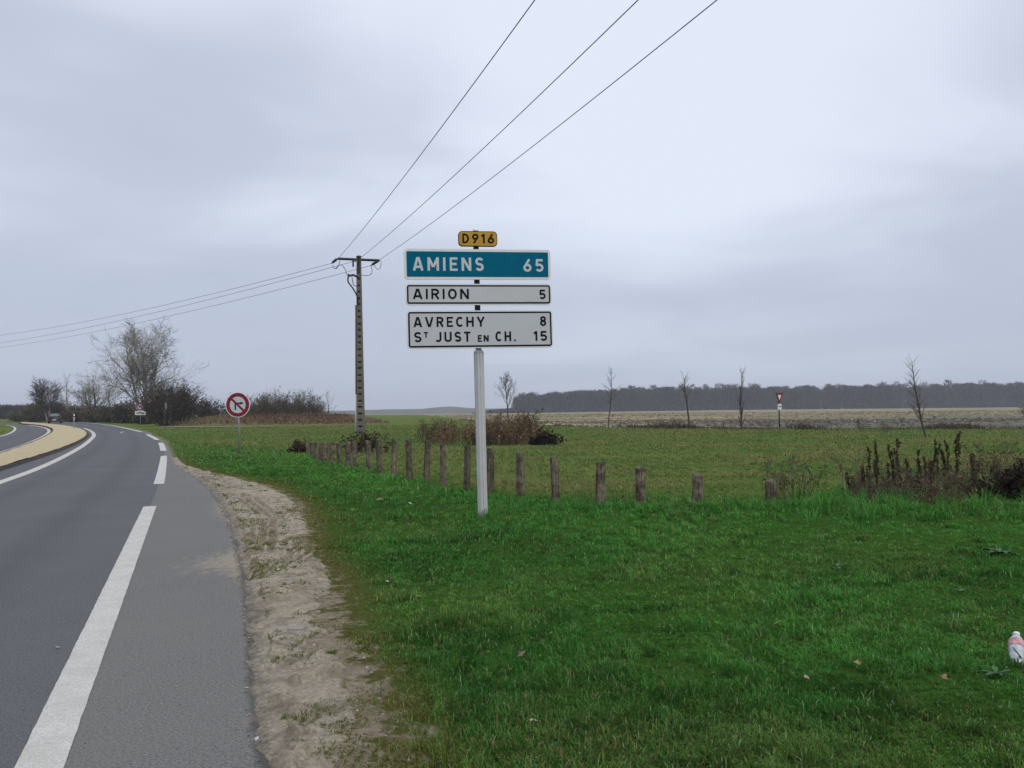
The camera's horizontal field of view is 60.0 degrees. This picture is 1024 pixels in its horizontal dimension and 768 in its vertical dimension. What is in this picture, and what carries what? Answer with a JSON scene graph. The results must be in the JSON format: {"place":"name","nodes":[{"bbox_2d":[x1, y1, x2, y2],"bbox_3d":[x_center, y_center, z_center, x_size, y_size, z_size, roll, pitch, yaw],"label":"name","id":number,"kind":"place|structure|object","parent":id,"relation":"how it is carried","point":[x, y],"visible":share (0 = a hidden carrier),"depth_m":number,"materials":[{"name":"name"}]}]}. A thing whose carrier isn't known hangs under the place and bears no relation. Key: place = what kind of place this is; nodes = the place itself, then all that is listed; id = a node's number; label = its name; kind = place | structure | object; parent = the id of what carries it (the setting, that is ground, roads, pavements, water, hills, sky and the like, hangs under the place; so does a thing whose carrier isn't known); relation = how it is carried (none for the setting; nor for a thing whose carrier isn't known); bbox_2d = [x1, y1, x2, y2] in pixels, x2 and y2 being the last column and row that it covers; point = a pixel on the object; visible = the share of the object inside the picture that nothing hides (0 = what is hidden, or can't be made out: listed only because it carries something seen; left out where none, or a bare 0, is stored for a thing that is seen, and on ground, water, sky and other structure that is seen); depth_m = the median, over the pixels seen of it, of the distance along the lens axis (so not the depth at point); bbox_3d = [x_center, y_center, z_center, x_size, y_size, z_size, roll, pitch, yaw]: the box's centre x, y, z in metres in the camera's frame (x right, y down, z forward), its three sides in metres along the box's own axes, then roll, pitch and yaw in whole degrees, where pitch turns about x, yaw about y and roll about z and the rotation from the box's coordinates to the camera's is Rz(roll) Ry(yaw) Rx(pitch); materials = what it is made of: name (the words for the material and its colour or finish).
{"place":"outdoors","nodes":[
{"label":"outdoors","id":0,"kind":"place"},
{"bbox_2d":[0,425,50,451],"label":"road","id":1,"kind":"structure","parent":0,"point":[21,435],"depth_m":62.20,"materials":[{"name":"grey asphalt"}]},
{"bbox_2d":[0,421,163,767],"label":"road","id":2,"kind":"structure","parent":0,"point":[67,523],"depth_m":9.83,"materials":[{"name":"grey asphalt"}]},
{"bbox_2d":[0,422,88,470],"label":"traffic island","id":3,"kind":"structure","parent":2,"relation":"on","point":[58,436],"depth_m":39.77,"materials":[{"name":"beige concrete"}]},
{"bbox_2d":[0,428,95,483],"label":"road marking","id":4,"kind":"object","parent":2,"relation":"on","point":[50,462],"visible":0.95,"depth_m":28.10,"materials":[{"name":"paint"}]},
{"bbox_2d":[48,413,62,422],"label":"car","id":5,"kind":"object","parent":2,"relation":"on","point":[54,417],"visible":0.94,"depth_m":127.54,"materials":[{"name":"paint"}]},
{"bbox_2d":[14,506,155,767],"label":"road marking","id":6,"kind":"object","parent":2,"relation":"on","point":[51,738],"visible":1,"depth_m":5.01,"materials":[{"name":"paint"}]},
{"bbox_2d":[154,456,166,483],"bbox_3d":[-10.018,2.358,25.394,0.226,0.016,13.884,0,-2,-21],"label":"road marking","id":7,"kind":"object","parent":2,"relation":"on","point":[160,476],"visible":1,"depth_m":23.09,"materials":[{"name":"paint"}]},
{"bbox_2d":[169,412,388,425],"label":"grass","id":8,"kind":"structure","parent":0,"point":[204,420],"depth_m":94.25,"materials":[{"name":"plant"}]},
{"bbox_2d":[0,407,1023,767],"bbox_3d":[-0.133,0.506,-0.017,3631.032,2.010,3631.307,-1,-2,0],"label":"ground","id":9,"kind":"structure","parent":0,"point":[358,675],"depth_m":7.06,"materials":[{"name":"green plant"}]},
{"bbox_2d":[0,403,30,418],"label":"treeline","id":10,"kind":"object","parent":9,"relation":"on","point":[4,409],"visible":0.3,"depth_m":297.08,"materials":[{"name":"plant"}]},
{"bbox_2d":[4,406,26,421],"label":"roadside scrub","id":11,"kind":"object","parent":9,"relation":"on","point":[13,416],"visible":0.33,"depth_m":168.11,"materials":[{"name":"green plant"}]},
{"bbox_2d":[16,402,47,421],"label":"roadside scrub","id":12,"kind":"object","parent":9,"relation":"on","point":[27,413],"visible":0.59,"depth_m":156.51,"materials":[{"name":"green plant"}]},
{"bbox_2d":[25,373,64,421],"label":"bare tree","id":13,"kind":"object","parent":9,"relation":"on","point":[41,392],"visible":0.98,"depth_m":149.48,"materials":[{"name":"grey plant"}]},
{"bbox_2d":[36,399,75,421],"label":"roadside scrub","id":14,"kind":"object","parent":9,"relation":"on","point":[56,409],"visible":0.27,"depth_m":152.42,"materials":[{"name":"grey plant"}]},
{"bbox_2d":[55,373,72,409],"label":"bare tree","id":15,"kind":"object","parent":9,"relation":"on","point":[67,397],"visible":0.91,"depth_m":147.71,"materials":[{"name":"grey plant"}]},
{"bbox_2d":[58,402,85,421],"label":"roadside scrub","id":16,"kind":"object","parent":9,"relation":"on","point":[67,414],"visible":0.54,"depth_m":144.53,"materials":[{"name":"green plant"}]},
{"bbox_2d":[62,368,119,422],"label":"bare tree","id":17,"kind":"object","parent":9,"relation":"on","point":[87,390],"visible":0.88,"depth_m":137.50,"materials":[{"name":"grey plant"}]},
{"bbox_2d":[77,402,107,422],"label":"roadside scrub","id":18,"kind":"object","parent":9,"relation":"on","point":[88,413],"visible":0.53,"depth_m":136.54,"materials":[{"name":"green plant"}]},
{"bbox_2d":[94,399,120,422],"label":"roadside scrub","id":19,"kind":"object","parent":9,"relation":"on","point":[104,415],"visible":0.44,"depth_m":128.70,"materials":[{"name":"green plant"}]},
{"bbox_2d":[95,370,125,422],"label":"bare tree","id":20,"kind":"object","parent":9,"relation":"on","point":[107,398],"visible":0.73,"depth_m":127.87,"materials":[{"name":"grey plant"}]},
{"bbox_2d":[108,397,136,422],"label":"roadside scrub","id":21,"kind":"object","parent":9,"relation":"on","point":[119,414],"visible":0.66,"depth_m":120.99,"materials":[{"name":"green plant"}]},
{"bbox_2d":[135,403,145,424],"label":"road sign","id":22,"kind":"object","parent":9,"relation":"on","point":[140,412],"visible":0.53,"depth_m":103.43,"materials":[{"name":"metal"}]},
{"bbox_2d":[77,312,209,407],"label":"bare tree","id":23,"kind":"object","parent":9,"relation":"on","point":[141,372],"visible":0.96,"depth_m":117.81,"materials":[{"name":"grey plant"}]},
{"bbox_2d":[125,400,164,423],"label":"roadside scrub","id":24,"kind":"object","parent":9,"relation":"on","point":[136,418],"visible":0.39,"depth_m":109.92,"materials":[{"name":"green plant"}]},
{"bbox_2d":[63,434,271,767],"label":"road shoulder","id":25,"kind":"object","parent":9,"relation":"on","point":[169,688],"visible":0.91,"depth_m":5.30},
{"bbox_2d":[131,374,206,425],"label":"hawthorn bush","id":26,"kind":"object","parent":9,"relation":"on","point":[183,406],"visible":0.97,"depth_m":94.10,"materials":[{"name":"grey plant"}]},
{"bbox_2d":[190,395,228,418],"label":"hawthorn bush","id":27,"kind":"object","parent":9,"relation":"on","point":[207,411],"visible":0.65,"depth_m":107.48,"materials":[{"name":"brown plant"}]},
{"bbox_2d":[226,392,249,452],"bbox_3d":[-10.348,1.614,33.565,0.957,2.608,0.102,-2,-2,6],"label":"no turn sign","id":28,"kind":"object","parent":9,"relation":"on","point":[238,404],"visible":0.97,"depth_m":33.55,"materials":[{"name":"metal"}]},
{"bbox_2d":[248,385,298,414],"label":"hawthorn bush","id":29,"kind":"object","parent":9,"relation":"on","point":[264,405],"visible":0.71,"depth_m":106.96,"materials":[{"name":"brown plant"}]},
{"bbox_2d":[171,457,408,767],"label":"dirt verge","id":30,"kind":"structure","parent":9,"relation":"on","point":[279,688],"depth_m":5.51,"materials":[{"name":"beige gravel"}]},
{"bbox_2d":[286,437,310,452],"bbox_3d":[-7.826,2.350,32.702,1.085,0.770,0.907,-1,-2,0],"label":"dead leaf heap","id":31,"kind":"object","parent":9,"relation":"on","point":[297,446],"visible":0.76,"depth_m":32.56,"materials":[{"name":"brown plant"}]},
{"bbox_2d":[270,387,331,415],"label":"hawthorn bush","id":32,"kind":"object","parent":9,"relation":"on","point":[309,408],"visible":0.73,"depth_m":106.75,"materials":[{"name":"brown plant"}]},
{"bbox_2d":[319,443,323,460],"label":"wooden post","id":33,"kind":"object","parent":9,"relation":"on","point":[321,452],"visible":0.84,"depth_m":27.38,"materials":[{"name":"brown wood"}]},
{"bbox_2d":[324,443,328,460],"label":"wooden post","id":34,"kind":"object","parent":9,"relation":"on","point":[326,451],"visible":0.84,"depth_m":26.92,"materials":[{"name":"brown wood"}]},
{"bbox_2d":[329,442,333,462],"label":"wooden post","id":35,"kind":"object","parent":9,"relation":"on","point":[331,452],"visible":0.86,"depth_m":26.24,"materials":[{"name":"brown wood"}]},
{"bbox_2d":[336,442,342,463],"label":"wooden post","id":36,"kind":"object","parent":9,"relation":"on","point":[339,451],"visible":0.87,"depth_m":25.19,"materials":[{"name":"brown wood"}]},
{"bbox_2d":[345,441,350,465],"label":"wooden post","id":37,"kind":"object","parent":9,"relation":"on","point":[348,454],"visible":0.81,"depth_m":24.02,"materials":[{"name":"brown wood"}]},
{"bbox_2d":[352,440,357,468],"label":"wooden post","id":38,"kind":"object","parent":9,"relation":"on","point":[354,453],"visible":0.79,"depth_m":23.30,"materials":[{"name":"brown wood"}]},
{"bbox_2d":[331,255,380,433],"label":"utility pole","id":39,"kind":"object","parent":9,"relation":"on","point":[359,398],"visible":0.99,"depth_m":57.97,"materials":[{"name":"concrete"}]},
{"bbox_2d":[4,263,330,334],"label":"overhead wire","id":40,"kind":"object","parent":39,"relation":"attached to","point":[183,300],"visible":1,"depth_m":73.28,"materials":[{"name":"metal"}]},
{"bbox_2d":[2,262,349,342],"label":"overhead wire","id":41,"kind":"object","parent":39,"relation":"attached to","point":[193,303],"visible":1,"depth_m":73.62,"materials":[{"name":"metal"}]},
{"bbox_2d":[6,266,367,346],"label":"overhead wire","id":42,"kind":"object","parent":39,"relation":"attached to","point":[198,309],"visible":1,"depth_m":75.27,"materials":[{"name":"metal"}]},
{"bbox_2d":[341,0,534,254],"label":"overhead wire","id":43,"kind":"object","parent":39,"relation":"attached to","point":[454,109],"visible":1,"depth_m":26.98,"materials":[{"name":"metal"}]},
{"bbox_2d":[362,0,637,256],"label":"overhead wire","id":44,"kind":"object","parent":39,"relation":"attached to","point":[524,109],"visible":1,"depth_m":26.45,"materials":[{"name":"metal"}]},
{"bbox_2d":[381,0,716,258],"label":"overhead wire","id":45,"kind":"object","parent":39,"relation":"attached to","point":[575,112],"visible":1,"depth_m":26.29,"materials":[{"name":"metal"}]},
{"bbox_2d":[334,430,391,452],"bbox_3d":[-5.376,2.235,32.945,2.295,1.060,1.986,-1,-2,22],"label":"bramble patch","id":46,"kind":"object","parent":9,"relation":"on","point":[362,441],"visible":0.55,"depth_m":32.82,"materials":[{"name":"green plant"}]},
{"bbox_2d":[365,440,371,468],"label":"wooden post","id":47,"kind":"object","parent":9,"relation":"on","point":[368,453],"visible":0.81,"depth_m":22.43,"materials":[{"name":"brown wood"}]},
{"bbox_2d":[376,439,382,473],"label":"wooden post","id":48,"kind":"object","parent":9,"relation":"on","point":[379,455],"visible":0.82,"depth_m":21.21,"materials":[{"name":"brown wood"}]},
{"bbox_2d":[391,438,396,476],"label":"wooden post","id":49,"kind":"object","parent":9,"relation":"on","point":[394,458],"visible":0.82,"depth_m":20.35,"materials":[{"name":"brown wood"}]},
{"bbox_2d":[405,438,412,479],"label":"wooden post","id":50,"kind":"object","parent":9,"relation":"on","point":[408,456],"visible":0.87,"depth_m":19.32,"materials":[{"name":"brown wood"}]},
{"bbox_2d":[423,440,430,482],"bbox_3d":[-1.770,1.706,18.479,0.150,1.076,0.133,4,-4,-35],"label":"wooden post","id":51,"kind":"object","parent":9,"relation":"on","point":[427,454],"visible":0.88,"depth_m":18.43,"materials":[{"name":"brown wood"}]},
{"bbox_2d":[413,415,470,442],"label":"bramble patch","id":52,"kind":"object","parent":9,"relation":"on","point":[427,434],"visible":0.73,"depth_m":42.46,"materials":[{"name":"brown plant"}]},
{"bbox_2d":[439,443,446,486],"bbox_3d":[-1.356,1.677,17.429,0.132,1.047,0.134,-1,-2,-11],"label":"wooden post","id":53,"kind":"object","parent":9,"relation":"on","point":[443,481],"visible":0.87,"depth_m":17.38,"materials":[{"name":"brown wood"}]},
{"bbox_2d":[463,445,470,490],"bbox_3d":[-0.839,1.651,16.476,0.138,1.025,0.140,2,1,20],"label":"wooden post","id":54,"kind":"object","parent":9,"relation":"on","point":[466,474],"visible":0.86,"depth_m":16.43,"materials":[{"name":"brown wood"}]},
{"bbox_2d":[404,228,552,517],"bbox_3d":[-0.436,0.009,12.332,2.064,4.389,0.190,-1,-2,-11],"label":"direction sign","id":55,"kind":"object","parent":9,"relation":"on","point":[477,328],"visible":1,"depth_m":12.28,"materials":[{"name":"metal"}]},
{"bbox_2d":[487,448,494,493],"bbox_3d":[-0.379,1.627,15.646,0.141,0.998,0.153,2,-2,-17],"label":"wooden post","id":56,"kind":"object","parent":9,"relation":"on","point":[490,469],"visible":0.81,"depth_m":15.59,"materials":[{"name":"brown wood"}]},
{"bbox_2d":[431,404,554,445],"bbox_3d":[-0.806,1.755,38.935,5.785,1.999,3.540,-1,-2,0],"label":"bramble patch","id":57,"kind":"object","parent":9,"relation":"on","point":[494,433],"visible":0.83,"depth_m":39.04,"materials":[{"name":"brown plant"}]},
{"bbox_2d":[494,372,516,422],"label":"young tree","id":58,"kind":"object","parent":9,"relation":"on","point":[505,382],"visible":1,"depth_m":87.86,"materials":[{"name":"brown plant"}]},
{"bbox_2d":[516,452,524,497],"bbox_3d":[0.144,1.612,14.927,0.142,0.956,0.158,0,0,-31],"label":"wooden post","id":59,"kind":"object","parent":9,"relation":"on","point":[520,480],"visible":0.85,"depth_m":14.87,"materials":[{"name":"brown wood"}]},
{"bbox_2d":[500,408,548,440],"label":"bramble patch","id":60,"kind":"object","parent":9,"relation":"on","point":[534,422],"visible":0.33,"depth_m":42.52,"materials":[{"name":"brown plant"}]},
{"bbox_2d":[527,427,566,444],"bbox_3d":[1.512,2.388,38.643,1.801,1.052,1.650,-1,-2,0],"label":"bush","id":61,"kind":"object","parent":9,"relation":"on","point":[543,438],"visible":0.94,"depth_m":38.37,"materials":[{"name":"black plant"}]},
{"bbox_2d":[550,456,559,500],"bbox_3d":[0.705,1.614,14.416,0.146,0.889,0.132,-3,-2,12],"label":"wooden post","id":62,"kind":"object","parent":9,"relation":"on","point":[555,488],"visible":0.87,"depth_m":14.36,"materials":[{"name":"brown wood"}]},
{"bbox_2d":[595,462,605,502],"bbox_3d":[1.369,1.609,13.729,0.178,0.822,0.174,2,-2,-18],"label":"wooden post","id":63,"kind":"object","parent":9,"relation":"on","point":[600,481],"visible":0.81,"depth_m":13.67,"materials":[{"name":"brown wood"}]},
{"bbox_2d":[604,368,620,427],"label":"young tree","id":64,"kind":"object","parent":9,"relation":"on","point":[611,395],"visible":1,"depth_m":67.40,"materials":[{"name":"brown plant"}]},
{"bbox_2d":[635,466,645,505],"bbox_3d":[1.967,1.626,13.562,0.170,0.732,0.146,-2,-3,16],"label":"wooden post","id":65,"kind":"object","parent":9,"relation":"on","point":[640,492],"visible":0.78,"depth_m":13.52,"materials":[{"name":"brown wood"}]},
{"bbox_2d":[293,478,1023,764],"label":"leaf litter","id":66,"kind":"object","parent":9,"relation":"on","point":[525,695],"visible":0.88,"depth_m":4.96,"materials":[{"name":"brown plant"}]},
{"bbox_2d":[680,372,694,428],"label":"young tree","id":67,"kind":"object","parent":9,"relation":"on","point":[686,397],"visible":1,"depth_m":63.15,"materials":[{"name":"brown plant"}]},
{"bbox_2d":[692,472,702,502],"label":"wooden post","id":68,"kind":"object","parent":9,"relation":"on","point":[697,486],"visible":0.74,"depth_m":13.20,"materials":[{"name":"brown wood"}]},
{"bbox_2d":[435,410,1023,427],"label":"stubble","id":69,"kind":"object","parent":9,"relation":"on","point":[732,421],"visible":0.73,"depth_m":100.18,"materials":[{"name":"beige plant"}]},
{"bbox_2d":[736,367,746,429],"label":"young tree","id":70,"kind":"object","parent":9,"relation":"on","point":[741,411],"visible":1,"depth_m":57.93,"materials":[{"name":"brown plant"}]},
{"bbox_2d":[461,415,1023,429],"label":"weeds","id":71,"kind":"object","parent":9,"relation":"on","point":[940,425],"visible":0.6,"depth_m":59.70,"materials":[{"name":"beige plant"}]},
{"bbox_2d":[486,379,1023,412],"bbox_3d":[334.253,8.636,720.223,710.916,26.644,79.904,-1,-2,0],"label":"woods","id":72,"kind":"object","parent":9,"relation":"on","point":[884,395],"visible":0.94,"depth_m":699.80,"materials":[{"name":"grey plant"}]},
{"bbox_2d":[765,478,777,500],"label":"wooden post","id":73,"kind":"object","parent":9,"relation":"on","point":[771,487],"visible":0.7,"depth_m":13.19,"materials":[{"name":"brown wood"}]},
{"bbox_2d":[776,393,782,427],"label":"yield sign","id":74,"kind":"object","parent":9,"relation":"on","point":[779,396],"visible":0.97,"depth_m":60.16,"materials":[{"name":"metal"}]},
{"bbox_2d":[758,447,826,500],"bbox_3d":[4.408,1.452,13.892,1.066,0.921,0.984,-2,-2,28],"label":"twiggy shrub","id":75,"kind":"object","parent":9,"relation":"on","point":[784,482],"visible":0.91,"depth_m":13.81,"materials":[{"name":"brown plant"}]},
{"bbox_2d":[819,430,875,497],"bbox_3d":[5.439,1.300,14.045,0.834,1.212,1.036,-2,-3,44],"label":"twiggy shrub","id":76,"kind":"object","parent":9,"relation":"on","point":[860,467],"visible":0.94,"depth_m":13.99,"materials":[{"name":"brown plant"}]},
{"bbox_2d":[865,446,881,496],"bbox_3d":[5.902,1.458,14.544,0.323,0.876,0.267,-2,-2,33],"label":"dead dock","id":77,"kind":"object","parent":9,"relation":"on","point":[869,466],"visible":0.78,"depth_m":14.54,"materials":[{"name":"brown plant"}]},
{"bbox_2d":[871,439,886,493],"bbox_3d":[6.044,1.409,14.679,0.233,0.980,0.286,0,-2,-26],"label":"dead dock","id":78,"kind":"object","parent":9,"relation":"on","point":[877,457],"visible":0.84,"depth_m":14.75,"materials":[{"name":"brown plant"}]},
{"bbox_2d":[890,450,902,492],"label":"dead dock","id":79,"kind":"object","parent":9,"relation":"on","point":[893,465],"visible":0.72,"depth_m":14.58,"materials":[{"name":"brown plant"}]},
{"bbox_2d":[887,438,911,489],"bbox_3d":[6.446,1.400,14.768,0.377,1.009,0.278,-1,-2,25],"label":"dead dock","id":80,"kind":"object","parent":9,"relation":"on","point":[888,450],"visible":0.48,"depth_m":14.79,"materials":[{"name":"brown plant"}]},
{"bbox_2d":[892,448,910,494],"bbox_3d":[6.456,1.465,14.528,0.278,0.853,0.323,1,-2,-33],"label":"dead dock","id":81,"kind":"object","parent":9,"relation":"on","point":[905,462],"visible":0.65,"depth_m":14.56,"materials":[{"name":"brown plant"}]},
{"bbox_2d":[846,440,975,502],"bbox_3d":[6.245,1.388,13.979,1.923,1.023,1.986,-1,-2,22],"label":"twiggy shrub","id":82,"kind":"object","parent":9,"relation":"on","point":[909,488],"visible":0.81,"depth_m":13.93,"materials":[{"name":"brown plant"}]},
{"bbox_2d":[905,356,927,436],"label":"young tree","id":83,"kind":"object","parent":9,"relation":"on","point":[918,404],"visible":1,"depth_m":43.17,"materials":[{"name":"brown plant"}]},
{"bbox_2d":[916,439,936,484],"bbox_3d":[7.036,1.412,15.018,0.355,0.980,0.244,0,-2,-11],"label":"dead dock","id":84,"kind":"object","parent":9,"relation":"on","point":[935,453],"visible":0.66,"depth_m":15.02,"materials":[{"name":"brown plant"}]},
{"bbox_2d":[921,456,935,489],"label":"dead dock","id":85,"kind":"object","parent":9,"relation":"on","point":[930,469],"visible":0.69,"depth_m":14.76,"materials":[{"name":"brown plant"}]},
{"bbox_2d":[928,444,941,489],"bbox_3d":[7.109,1.423,14.905,0.191,0.949,0.454,-2,-3,45],"label":"dead dock","id":86,"kind":"object","parent":9,"relation":"on","point":[937,452],"visible":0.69,"depth_m":14.91,"materials":[{"name":"brown plant"}]},
{"bbox_2d":[914,484,957,506],"bbox_3d":[5.929,1.624,12.454,0.608,0.455,0.691,-2,-2,27],"label":"twiggy shrub","id":87,"kind":"object","parent":9,"relation":"on","point":[929,491],"visible":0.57,"depth_m":12.41,"materials":[{"name":"brown plant"}]},
{"bbox_2d":[940,449,953,490],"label":"dead dock","id":88,"kind":"object","parent":9,"relation":"on","point":[942,457],"visible":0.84,"depth_m":15.02,"materials":[{"name":"brown plant"}]},
{"bbox_2d":[941,439,956,492],"bbox_3d":[7.420,1.413,14.958,0.294,0.965,0.278,-1,-2,0],"label":"dead dock","id":89,"kind":"object","parent":9,"relation":"on","point":[946,450],"visible":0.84,"depth_m":14.96,"materials":[{"name":"brown plant"}]},
{"bbox_2d":[951,431,967,492],"bbox_3d":[7.583,1.341,15.084,0.180,1.111,0.313,0,-2,-22],"label":"dead dock","id":90,"kind":"object","parent":9,"relation":"on","point":[957,447],"visible":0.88,"depth_m":15.09,"materials":[{"name":"brown plant"}]},
{"bbox_2d":[932,438,1023,501],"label":"twiggy shrub","id":91,"kind":"object","parent":9,"relation":"on","point":[974,478],"visible":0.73,"depth_m":13.83,"materials":[{"name":"brown plant"}]},
{"bbox_2d":[977,665,1013,676],"bbox_3d":[2.573,1.541,4.737,0.143,0.037,0.135,0,-2,-24],"label":"broadleaf weed","id":92,"kind":"object","parent":9,"relation":"on","point":[995,668],"visible":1,"depth_m":4.73,"materials":[{"name":"green plant"}]},
{"bbox_2d":[975,458,1023,502],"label":"branch heap","id":93,"kind":"object","parent":9,"relation":"on","point":[1014,489],"visible":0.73,"depth_m":13.58,"materials":[{"name":"brown plant"}]},
{"bbox_2d":[982,548,1017,555],"bbox_3d":[4.823,1.665,8.748,0.303,0.065,0.269,-1,-2,22],"label":"broadleaf weed","id":94,"kind":"object","parent":9,"relation":"on","point":[999,551],"visible":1,"depth_m":8.74,"materials":[{"name":"green plant"}]},
{"bbox_2d":[987,439,1023,479],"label":"twiggy shrub","id":95,"kind":"object","parent":9,"relation":"on","point":[1016,461],"visible":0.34,"depth_m":15.85,"materials":[{"name":"brown plant"}]},
{"bbox_2d":[1008,631,1023,664],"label":"plastic bottle","id":96,"kind":"object","parent":9,"relation":"on","point":[1015,644],"visible":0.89,"depth_m":5.08,"materials":[{"name":"white plastic"}]},
{"bbox_2d":[0,0,1023,410],"label":"sky","id":97,"kind":"structure","parent":0,"point":[792,193],"materials":[{"name":"grey"}]},
{"bbox_2d":[199,405,1018,415],"bbox_3d":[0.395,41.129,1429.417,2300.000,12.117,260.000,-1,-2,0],"label":"hills","id":98,"kind":"structure","parent":0,"point":[449,410],"depth_m":1354.22,"materials":[{"name":"plant"}]},
{"bbox_2d":[340,446,1023,523],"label":"grass","id":99,"kind":"structure","parent":0,"point":[828,500],"depth_m":12.25,"materials":[{"name":"green plant"}]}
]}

